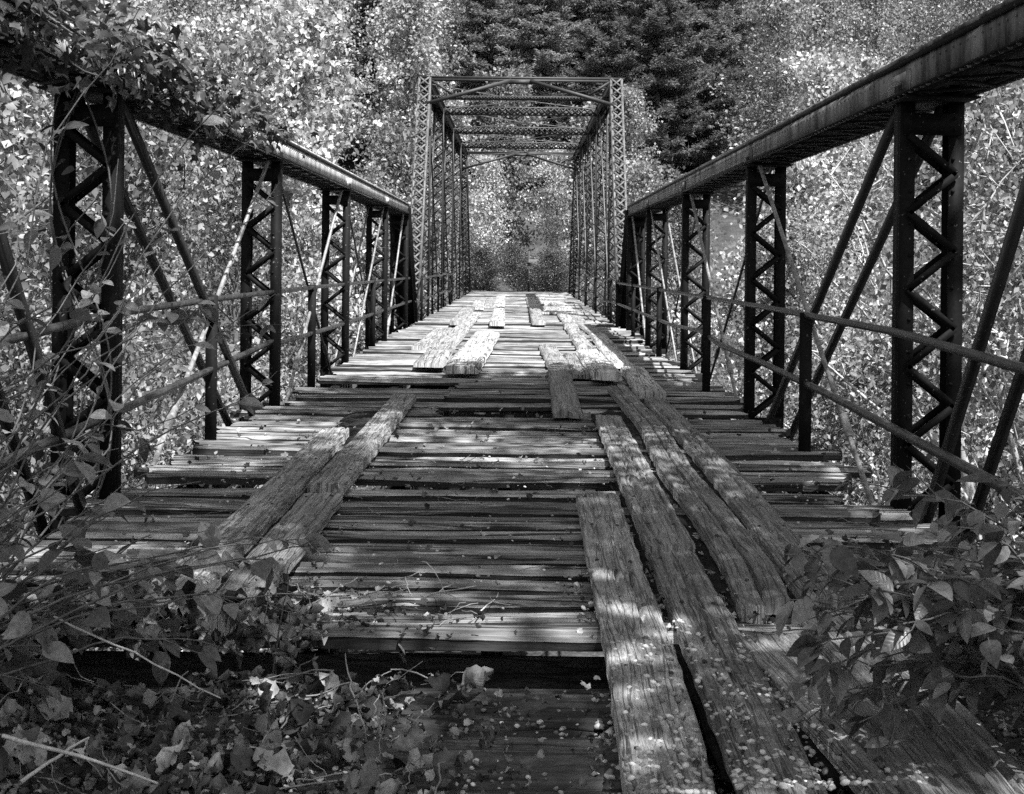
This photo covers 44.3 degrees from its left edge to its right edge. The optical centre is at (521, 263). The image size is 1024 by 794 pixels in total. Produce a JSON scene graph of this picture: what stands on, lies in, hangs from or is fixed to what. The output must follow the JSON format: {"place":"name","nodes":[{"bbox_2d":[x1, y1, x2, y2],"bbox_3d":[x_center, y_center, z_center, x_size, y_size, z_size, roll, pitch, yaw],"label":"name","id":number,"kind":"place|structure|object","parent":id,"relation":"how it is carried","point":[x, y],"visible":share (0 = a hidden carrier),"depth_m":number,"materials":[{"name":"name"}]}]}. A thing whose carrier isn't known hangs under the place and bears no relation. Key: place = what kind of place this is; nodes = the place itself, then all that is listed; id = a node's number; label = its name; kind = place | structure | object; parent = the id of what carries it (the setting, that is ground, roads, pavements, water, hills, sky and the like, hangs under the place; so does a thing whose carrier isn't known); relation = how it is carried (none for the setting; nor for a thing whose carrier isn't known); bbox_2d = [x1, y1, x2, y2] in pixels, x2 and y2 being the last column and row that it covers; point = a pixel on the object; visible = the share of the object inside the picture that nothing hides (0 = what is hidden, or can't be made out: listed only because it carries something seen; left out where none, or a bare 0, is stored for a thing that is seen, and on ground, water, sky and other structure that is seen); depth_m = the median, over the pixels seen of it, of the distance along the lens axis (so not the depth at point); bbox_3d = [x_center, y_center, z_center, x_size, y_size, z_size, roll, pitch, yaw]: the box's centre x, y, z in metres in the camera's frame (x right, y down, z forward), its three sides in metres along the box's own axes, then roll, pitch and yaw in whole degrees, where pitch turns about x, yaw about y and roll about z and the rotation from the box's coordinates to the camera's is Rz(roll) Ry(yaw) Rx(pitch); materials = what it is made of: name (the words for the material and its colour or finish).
{"place":"outdoors","nodes":[
{"label":"outdoors","id":0,"kind":"place"},
{"bbox_2d":[0,0,1023,793],"bbox_3d":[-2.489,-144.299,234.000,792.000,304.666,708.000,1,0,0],"label":"ground","id":1,"kind":"structure","parent":0,"point":[728,224],"depth_m":73.40,"materials":[{"name":"plant"}]},
{"bbox_2d":[0,102,188,541],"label":"leafy tree","id":2,"kind":"object","parent":1,"relation":"on","point":[35,243],"visible":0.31,"depth_m":16.34,"materials":[{"name":"grey plant"}]},
{"bbox_2d":[0,0,195,571],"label":"broadleaf tree","id":3,"kind":"object","parent":1,"relation":"on","point":[12,94],"visible":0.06,"depth_m":23.43,"materials":[{"name":"grey plant"}]},
{"bbox_2d":[0,0,219,407],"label":"broadleaf tree","id":4,"kind":"object","parent":1,"relation":"on","point":[182,46],"visible":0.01,"depth_m":43.48,"materials":[{"name":"grey plant"}]},
{"bbox_2d":[0,434,235,651],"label":"bush","id":5,"kind":"object","parent":1,"relation":"on","point":[10,482],"visible":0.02,"depth_m":12.69,"materials":[{"name":"grey plant"}]},
{"bbox_2d":[0,0,273,467],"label":"broadleaf tree","id":6,"kind":"object","parent":1,"relation":"on","point":[99,5],"visible":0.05,"depth_m":32.73,"materials":[{"name":"grey plant"}]},
{"bbox_2d":[0,195,284,582],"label":"sapling","id":7,"kind":"object","parent":1,"relation":"on","point":[251,402],"visible":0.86,"depth_m":4.56,"materials":[{"name":"grey plant"}]},
{"bbox_2d":[0,287,291,651],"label":"bush","id":8,"kind":"object","parent":1,"relation":"on","point":[129,378],"visible":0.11,"depth_m":17.20,"materials":[{"name":"grey plant"}]},
{"bbox_2d":[0,12,294,650],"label":"leafy tree","id":9,"kind":"object","parent":1,"relation":"on","point":[90,240],"visible":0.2,"depth_m":20.41,"materials":[{"name":"grey plant"}]},
{"bbox_2d":[0,8,301,578],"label":"sapling","id":10,"kind":"object","parent":1,"relation":"on","point":[125,306],"visible":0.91,"depth_m":4.97,"materials":[{"name":"grey plant"}]},
{"bbox_2d":[102,0,221,328],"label":"broadleaf tree","id":11,"kind":"object","parent":1,"relation":"on","point":[142,5],"visible":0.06,"depth_m":57.90,"materials":[{"name":"grey plant"}]},
{"bbox_2d":[0,434,330,710],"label":"sapling","id":12,"kind":"object","parent":1,"relation":"on","point":[21,628],"visible":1,"depth_m":3.98,"materials":[{"name":"grey plant"}]},
{"bbox_2d":[85,327,360,651],"bbox_3d":[-6.111,4.524,24.552,8.906,6.383,6.889,1,0,36],"label":"bush","id":13,"kind":"object","parent":1,"relation":"on","point":[228,399],"visible":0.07,"depth_m":24.93,"materials":[{"name":"grey plant"}]},
{"bbox_2d":[127,92,378,486],"bbox_3d":[-6.700,1.771,30.234,7.007,11.599,6.228,1,0,21],"label":"leafy tree","id":14,"kind":"object","parent":1,"relation":"on","point":[234,185],"visible":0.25,"depth_m":29.62,"materials":[{"name":"grey plant"}]},
{"bbox_2d":[192,22,357,401],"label":"poplar tree","id":15,"kind":"object","parent":1,"relation":"on","point":[232,56],"visible":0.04,"depth_m":49.85,"materials":[{"name":"grey plant"}]},
{"bbox_2d":[208,0,344,270],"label":"poplar tree","id":16,"kind":"object","parent":1,"relation":"on","point":[235,20],"visible":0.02,"depth_m":63.82,"materials":[{"name":"grey plant"}]},
{"bbox_2d":[208,0,389,401],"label":"poplar tree","id":17,"kind":"object","parent":1,"relation":"on","point":[303,27],"visible":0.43,"depth_m":39.47,"materials":[{"name":"grey plant"}]},
{"bbox_2d":[300,0,386,225],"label":"broadleaf tree","id":18,"kind":"object","parent":1,"relation":"on","point":[340,43],"visible":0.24,"depth_m":81.21,"materials":[{"name":"grey plant"}]},
{"bbox_2d":[268,163,439,395],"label":"leafy tree","id":19,"kind":"object","parent":1,"relation":"on","point":[362,262],"visible":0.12,"depth_m":45.20,"materials":[{"name":"grey plant"}]},
{"bbox_2d":[315,0,437,160],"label":"pine tree","id":20,"kind":"object","parent":1,"relation":"on","point":[360,58],"visible":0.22,"depth_m":94.55,"materials":[{"name":"grey plant"}]},
{"bbox_2d":[336,108,469,348],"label":"broadleaf tree","id":21,"kind":"object","parent":1,"relation":"on","point":[397,153],"visible":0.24,"depth_m":55.73,"materials":[{"name":"grey plant"}]},
{"bbox_2d":[354,0,461,262],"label":"poplar tree","id":22,"kind":"object","parent":1,"relation":"on","point":[397,78],"visible":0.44,"depth_m":73.50,"materials":[{"name":"grey plant"}]},
{"bbox_2d":[405,89,502,279],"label":"broadleaf tree","id":23,"kind":"object","parent":1,"relation":"on","point":[474,197],"visible":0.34,"depth_m":66.40,"materials":[{"name":"grey plant"}]},
{"bbox_2d":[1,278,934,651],"bbox_3d":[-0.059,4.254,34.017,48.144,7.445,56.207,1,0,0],"label":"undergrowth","id":24,"kind":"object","parent":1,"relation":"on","point":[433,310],"visible":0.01,"depth_m":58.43,"materials":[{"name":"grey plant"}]},
{"bbox_2d":[413,0,528,177],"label":"pine tree","id":25,"kind":"object","parent":1,"relation":"on","point":[484,58],"visible":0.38,"depth_m":93.01,"materials":[{"name":"grey plant"}]},
{"bbox_2d":[446,148,513,289],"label":"broadleaf tree","id":26,"kind":"object","parent":1,"relation":"on","point":[490,185],"visible":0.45,"depth_m":71.21,"materials":[{"name":"grey plant"}]},
{"bbox_2d":[458,239,512,291],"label":"bush","id":27,"kind":"object","parent":1,"relation":"on","point":[483,257],"visible":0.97,"depth_m":63.63,"materials":[{"name":"grey plant"}]},
{"bbox_2d":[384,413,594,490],"bbox_3d":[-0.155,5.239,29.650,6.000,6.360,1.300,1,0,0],"label":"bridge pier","id":28,"kind":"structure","parent":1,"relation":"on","point":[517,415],"depth_m":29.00,"materials":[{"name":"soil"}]},
{"bbox_2d":[0,0,1023,793],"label":"pony truss bridge","id":29,"kind":"structure","parent":28,"relation":"on","point":[946,76],"depth_m":7.53,"materials":[{"name":"black paint"}]},
{"bbox_2d":[18,737,89,784],"bbox_3d":[-1.209,1.285,3.260,0.018,0.042,0.238,1,0,24],"label":"fallen twig","id":30,"kind":"object","parent":29,"relation":"on","point":[32,773],"visible":0.95,"depth_m":3.23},
{"bbox_2d":[1,734,157,784],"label":"fallen twig","id":31,"kind":"object","parent":29,"relation":"on","point":[26,742],"visible":1,"depth_m":3.23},
{"bbox_2d":[30,91,148,527],"bbox_3d":[-2.550,0.570,7.393,0.516,3.158,0.573,1,0,-44],"label":"climbing vine","id":32,"kind":"object","parent":29,"relation":"attached to","point":[99,227],"visible":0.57,"depth_m":7.34,"materials":[{"name":"grey plant"}]},
{"bbox_2d":[53,615,220,698],"bbox_3d":[-1.154,1.169,3.753,0.658,0.151,0.014,1,0,26],"label":"fallen twig","id":33,"kind":"object","parent":29,"relation":"on","point":[106,641],"visible":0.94,"depth_m":3.76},
{"bbox_2d":[0,0,323,170],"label":"climbing vine","id":34,"kind":"object","parent":29,"relation":"attached to","point":[157,66],"visible":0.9,"depth_m":7.40,"materials":[{"name":"grey plant"}]},
{"bbox_2d":[119,427,348,619],"bbox_3d":[-1.424,1.334,7.349,0.253,0.073,5.256,1,0,-1],"label":"loose board","id":35,"kind":"object","parent":29,"relation":"on","point":[264,508],"visible":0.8,"depth_m":6.91,"materials":[{"name":"grey wood"}]},
{"bbox_2d":[195,492,342,634],"bbox_3d":[-1.110,1.335,5.907,0.250,0.073,2.547,1,0,0],"label":"loose board","id":36,"kind":"object","parent":29,"relation":"on","point":[307,514],"visible":0.73,"depth_m":5.79,"materials":[{"name":"grey wood"}]},
{"bbox_2d":[186,410,377,615],"bbox_3d":[-1.330,1.390,8.217,0.482,0.080,7.006,1,0,-1],"label":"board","id":37,"kind":"object","parent":29,"relation":"on","point":[359,420],"visible":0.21,"depth_m":10.50,"materials":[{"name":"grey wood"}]},
{"bbox_2d":[245,563,324,683],"bbox_3d":[-0.793,1.274,4.297,0.253,0.484,0.230,1,0,0],"label":"weed","id":38,"kind":"object","parent":29,"relation":"on","point":[279,653],"visible":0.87,"depth_m":4.34,"materials":[{"name":"grey plant"}]},
{"bbox_2d":[307,393,415,494],"bbox_3d":[-1.163,1.342,10.062,0.249,0.074,5.146,1,0,0],"label":"loose board","id":39,"kind":"object","parent":29,"relation":"on","point":[341,471],"visible":1,"depth_m":8.88,"materials":[{"name":"grey wood"}]},
{"bbox_2d":[345,653,433,742],"bbox_3d":[-0.390,1.305,3.664,0.264,0.331,0.204,1,0,12],"label":"weed","id":40,"kind":"object","parent":29,"relation":"on","point":[372,716],"visible":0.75,"depth_m":3.70,"materials":[{"name":"grey plant"}]},
{"bbox_2d":[411,327,453,349],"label":"loose board","id":41,"kind":"object","parent":29,"relation":"on","point":[432,337],"visible":0.91,"depth_m":21.88,"materials":[{"name":"grey wood"}]},
{"bbox_2d":[413,343,455,367],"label":"loose board","id":42,"kind":"object","parent":29,"relation":"on","point":[439,356],"visible":0.99,"depth_m":17.80,"materials":[{"name":"grey wood"}]},
{"bbox_2d":[438,329,467,345],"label":"loose board","id":43,"kind":"object","parent":29,"relation":"on","point":[455,336],"visible":0.91,"depth_m":22.46,"materials":[{"name":"grey wood"}]},
{"bbox_2d":[443,331,499,373],"bbox_3d":[-0.678,1.303,19.375,0.463,0.111,7.910,1,0,1],"label":"loose board","id":44,"kind":"object","parent":29,"relation":"on","point":[472,353],"visible":1,"depth_m":17.35,"materials":[{"name":"grey wood"}]},
{"bbox_2d":[539,344,567,366],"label":"loose board","id":45,"kind":"object","parent":29,"relation":"on","point":[551,354],"visible":0.99,"depth_m":18.38,"materials":[{"name":"grey wood"}]},
{"bbox_2d":[548,364,582,418],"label":"loose board","id":46,"kind":"object","parent":29,"relation":"on","point":[565,402],"visible":1,"depth_m":12.94,"materials":[{"name":"grey wood"}]},
{"bbox_2d":[563,353,590,378],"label":"loose board","id":47,"kind":"object","parent":29,"relation":"on","point":[577,368],"visible":0.67,"depth_m":16.30,"materials":[{"name":"grey wood"}]},
{"bbox_2d":[566,327,595,349],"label":"loose board","id":48,"kind":"object","parent":29,"relation":"on","point":[577,336],"visible":0.97,"depth_m":22.36,"materials":[{"name":"grey wood"}]},
{"bbox_2d":[576,349,621,380],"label":"loose board","id":49,"kind":"object","parent":29,"relation":"on","point":[597,364],"visible":0.95,"depth_m":15.73,"materials":[{"name":"grey wood"}]},
{"bbox_2d":[590,333,634,367],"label":"loose board","id":50,"kind":"object","parent":29,"relation":"on","point":[611,352],"visible":0.95,"depth_m":19.57,"materials":[{"name":"grey wood"}]},
{"bbox_2d":[620,365,665,398],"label":"loose board","id":51,"kind":"object","parent":29,"relation":"on","point":[642,382],"visible":1,"depth_m":14.06,"materials":[{"name":"grey wood"}]},
{"bbox_2d":[576,493,714,793],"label":"loose board","id":52,"kind":"object","parent":29,"relation":"on","point":[608,543],"visible":0.98,"depth_m":4.33,"materials":[{"name":"grey wood"}]},
{"bbox_2d":[596,414,695,558],"bbox_3d":[0.731,1.357,8.445,0.238,0.076,5.128,1,0,1],"label":"loose board","id":53,"kind":"object","parent":29,"relation":"on","point":[659,526],"visible":0.98,"depth_m":7.26,"materials":[{"name":"grey wood"}]},
{"bbox_2d":[607,384,790,623],"bbox_3d":[1.028,1.357,9.285,0.272,0.082,8.835,1,0,1],"label":"loose board","id":54,"kind":"object","parent":29,"relation":"on","point":[736,552],"visible":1,"depth_m":6.43,"materials":[{"name":"grey wood"}]},
{"bbox_2d":[591,410,854,793],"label":"rotten debris","id":55,"kind":"object","parent":29,"relation":"on","point":[707,561],"visible":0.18,"depth_m":5.28,"materials":[{"name":"black plant"}]},
{"bbox_2d":[640,400,829,656],"bbox_3d":[1.199,1.417,8.411,0.521,0.083,10.238,1,0,1],"label":"rotten debris","id":56,"kind":"object","parent":29,"relation":"on","point":[695,467],"visible":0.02,"depth_m":7.80,"materials":[{"name":"black plant"}]},
{"bbox_2d":[648,550,827,793],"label":"loose board","id":57,"kind":"object","parent":29,"relation":"on","point":[694,598],"visible":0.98,"depth_m":4.06,"materials":[{"name":"grey wood"}]},
{"bbox_2d":[644,397,854,610],"bbox_3d":[1.305,1.374,8.837,0.244,0.074,7.531,1,0,1],"label":"loose board","id":58,"kind":"object","parent":29,"relation":"on","point":[766,525],"visible":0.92,"depth_m":7.13,"materials":[{"name":"grey wood"}]},
{"bbox_2d":[734,632,967,793],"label":"loose board","id":59,"kind":"object","parent":29,"relation":"on","point":[773,650],"visible":0.64,"depth_m":3.54,"materials":[{"name":"grey wood"}]},
{"bbox_2d":[798,610,1023,793],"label":"loose board","id":60,"kind":"object","parent":29,"relation":"on","point":[966,750],"visible":0.5,"depth_m":3.54,"materials":[{"name":"grey wood"}]},
{"bbox_2d":[462,59,550,253],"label":"broadleaf tree","id":61,"kind":"object","parent":1,"relation":"on","point":[506,90],"visible":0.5,"depth_m":75.58,"materials":[{"name":"grey plant"}]},
{"bbox_2d":[0,0,1023,260],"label":"forest","id":62,"kind":"object","parent":1,"relation":"on","point":[798,22],"depth_m":92.69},
{"bbox_2d":[0,406,1023,793],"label":"leaf litter","id":63,"kind":"object","parent":1,"relation":"on","point":[168,738],"visible":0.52,"depth_m":3.86,"materials":[{"name":"grey plant"}]},
{"bbox_2d":[0,453,933,793],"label":"twig litter","id":64,"kind":"object","parent":63,"relation":"on","point":[382,733],"visible":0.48,"depth_m":4.14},
{"bbox_2d":[411,76,626,322],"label":"through truss bridge","id":65,"kind":"structure","parent":1,"relation":"on","point":[516,307],"depth_m":39.01,"materials":[{"name":"grey paint"}]},
{"bbox_2d":[450,306,474,324],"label":"loose board","id":66,"kind":"object","parent":65,"relation":"on","point":[462,315],"visible":0.97,"depth_m":29.98,"materials":[{"name":"grey wood"}]},
{"bbox_2d":[489,307,504,325],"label":"loose board","id":67,"kind":"object","parent":65,"relation":"on","point":[497,317],"visible":1,"depth_m":29.25,"materials":[{"name":"grey wood"}]},
{"bbox_2d":[494,239,544,291],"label":"bush","id":68,"kind":"object","parent":1,"relation":"on","point":[514,253],"visible":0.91,"depth_m":67.64,"materials":[{"name":"grey plant"}]},
{"bbox_2d":[452,0,586,142],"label":"pine tree","id":69,"kind":"object","parent":1,"relation":"on","point":[522,12],"visible":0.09,"depth_m":97.50,"materials":[{"name":"grey plant"}]},
{"bbox_2d":[473,0,590,188],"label":"pine tree","id":70,"kind":"object","parent":1,"relation":"on","point":[544,59],"visible":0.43,"depth_m":91.18,"materials":[{"name":"black plant"}]},
{"bbox_2d":[515,139,583,284],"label":"broadleaf tree","id":71,"kind":"object","parent":1,"relation":"on","point":[548,170],"visible":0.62,"depth_m":72.69,"materials":[{"name":"grey plant"}]},
{"bbox_2d":[521,245,582,291],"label":"bush","id":72,"kind":"object","parent":1,"relation":"on","point":[549,261],"visible":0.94,"depth_m":63.42,"materials":[{"name":"grey plant"}]},
{"bbox_2d":[523,0,615,140],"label":"pine tree","id":73,"kind":"object","parent":1,"relation":"on","point":[578,11],"visible":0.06,"depth_m":98.21,"materials":[{"name":"black plant"}]},
{"bbox_2d":[548,101,652,290],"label":"broadleaf tree","id":74,"kind":"object","parent":1,"relation":"on","point":[583,122],"visible":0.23,"depth_m":68.31,"materials":[{"name":"grey plant"}]},
{"bbox_2d":[531,0,674,200],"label":"pine tree","id":75,"kind":"object","parent":1,"relation":"on","point":[607,27],"visible":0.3,"depth_m":87.14,"materials":[{"name":"black plant"}]},
{"bbox_2d":[594,79,664,226],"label":"broadleaf tree","id":76,"kind":"object","parent":1,"relation":"on","point":[632,97],"visible":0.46,"depth_m":79.74,"materials":[{"name":"grey plant"}]},
{"bbox_2d":[570,149,694,358],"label":"broadleaf tree","id":77,"kind":"object","parent":1,"relation":"on","point":[648,175],"visible":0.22,"depth_m":56.82,"materials":[{"name":"grey plant"}]},
{"bbox_2d":[559,0,712,158],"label":"pine tree","id":78,"kind":"object","parent":1,"relation":"on","point":[621,11],"visible":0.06,"depth_m":93.33,"materials":[{"name":"black plant"}]},
{"bbox_2d":[576,171,760,418],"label":"leafy tree","id":79,"kind":"object","parent":1,"relation":"on","point":[678,210],"visible":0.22,"depth_m":46.55,"materials":[{"name":"grey plant"}]},
{"bbox_2d":[613,0,728,187],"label":"pine tree","id":80,"kind":"object","parent":1,"relation":"on","point":[668,55],"visible":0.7,"depth_m":88.85,"materials":[{"name":"black plant"}]},
{"bbox_2d":[648,0,767,168],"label":"pine tree","id":81,"kind":"object","parent":1,"relation":"on","point":[712,34],"visible":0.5,"depth_m":93.04,"materials":[{"name":"grey plant"}]},
{"bbox_2d":[671,0,792,146],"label":"pine tree","id":82,"kind":"object","parent":1,"relation":"on","point":[731,31],"visible":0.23,"depth_m":97.47,"materials":[{"name":"grey plant"}]},
{"bbox_2d":[667,148,891,457],"bbox_3d":[7.947,1.661,38.258,7.112,11.764,6.580,1,0,-24],"label":"broadleaf tree","id":83,"kind":"object","parent":1,"relation":"on","point":[812,163],"visible":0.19,"depth_m":38.41,"materials":[{"name":"grey plant"}]},
{"bbox_2d":[715,173,843,411],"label":"poplar tree","id":84,"kind":"object","parent":1,"relation":"on","point":[739,325],"visible":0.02,"depth_m":49.91,"materials":[{"name":"grey plant"}]},
{"bbox_2d":[723,39,884,324],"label":"broadleaf tree","id":85,"kind":"object","parent":1,"relation":"on","point":[826,73],"visible":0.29,"depth_m":59.67,"materials":[{"name":"grey plant"}]},
{"bbox_2d":[699,188,918,504],"bbox_3d":[6.737,2.863,29.963,5.258,9.327,5.352,1,0,36],"label":"leafy tree","id":86,"kind":"object","parent":1,"relation":"on","point":[793,219],"visible":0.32,"depth_m":30.05,"materials":[{"name":"grey plant"}]},
{"bbox_2d":[677,284,1009,533],"bbox_3d":[5.882,4.119,22.078,8.112,7.899,7.587,1,0,-40],"label":"bush","id":87,"kind":"object","parent":1,"relation":"on","point":[881,354],"visible":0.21,"depth_m":22.12,"materials":[{"name":"grey plant"}]},
{"bbox_2d":[672,25,1023,579],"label":"bare branched tree","id":88,"kind":"object","parent":1,"relation":"on","point":[966,487],"visible":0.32,"depth_m":15.86,"materials":[{"name":"grey plant"}]},
{"bbox_2d":[711,163,1019,501],"bbox_3d":[7.695,2.859,26.097,7.368,9.975,7.117,1,0,-34],"label":"bare branched tree","id":89,"kind":"object","parent":1,"relation":"on","point":[856,230],"visible":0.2,"depth_m":26.63,"materials":[{"name":"grey plant"}]},
{"bbox_2d":[829,50,918,255],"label":"broadleaf tree","id":90,"kind":"object","parent":1,"relation":"on","point":[867,70],"visible":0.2,"depth_m":77.17,"materials":[{"name":"grey plant"}]},
{"bbox_2d":[772,463,1023,760],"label":"leafy shrub","id":91,"kind":"object","parent":1,"relation":"on","point":[984,646],"visible":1,"depth_m":3.31,"materials":[{"name":"grey plant"}]},
{"bbox_2d":[818,231,1023,549],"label":"bare branched tree","id":92,"kind":"object","parent":1,"relation":"on","point":[1004,377],"visible":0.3,"depth_m":12.93,"materials":[{"name":"grey plant"}]},
{"bbox_2d":[845,381,1023,577],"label":"bush","id":93,"kind":"object","parent":1,"relation":"on","point":[987,511],"visible":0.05,"depth_m":17.99,"materials":[{"name":"grey plant"}]},
{"bbox_2d":[871,90,1023,514],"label":"bare branched tree","id":94,"kind":"object","parent":1,"relation":"on","point":[998,175],"visible":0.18,"depth_m":20.01,"materials":[{"name":"grey plant"}]},
{"bbox_2d":[885,111,1019,391],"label":"broadleaf tree","id":95,"kind":"object","parent":1,"relation":"on","point":[927,257],"depth_m":54.10,"materials":[{"name":"grey plant"}]},
{"bbox_2d":[891,78,1023,535],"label":"broadleaf tree","id":96,"kind":"object","parent":1,"relation":"on","point":[1018,89],"visible":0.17,"depth_m":30.12,"materials":[{"name":"grey plant"}]},
{"bbox_2d":[910,495,1023,579],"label":"leafy shrub","id":97,"kind":"object","parent":1,"relation":"on","point":[944,544],"visible":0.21,"depth_m":5.30,"materials":[{"name":"grey plant"}]},
{"bbox_2d":[914,86,1023,425],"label":"broadleaf tree","id":98,"kind":"object","parent":1,"relation":"on","point":[969,147],"visible":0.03,"depth_m":40.00,"materials":[{"name":"grey plant"}]},
{"bbox_2d":[936,83,1023,467],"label":"leafy tree","id":99,"kind":"object","parent":1,"relation":"on","point":[984,261],"visible":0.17,"depth_m":21.89,"materials":[{"name":"grey plant"}]},
{"bbox_2d":[49,448,1023,793],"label":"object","id":100,"kind":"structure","parent":0,"point":[653,786],"depth_m":3.57,"materials":[{"name":"plant"}]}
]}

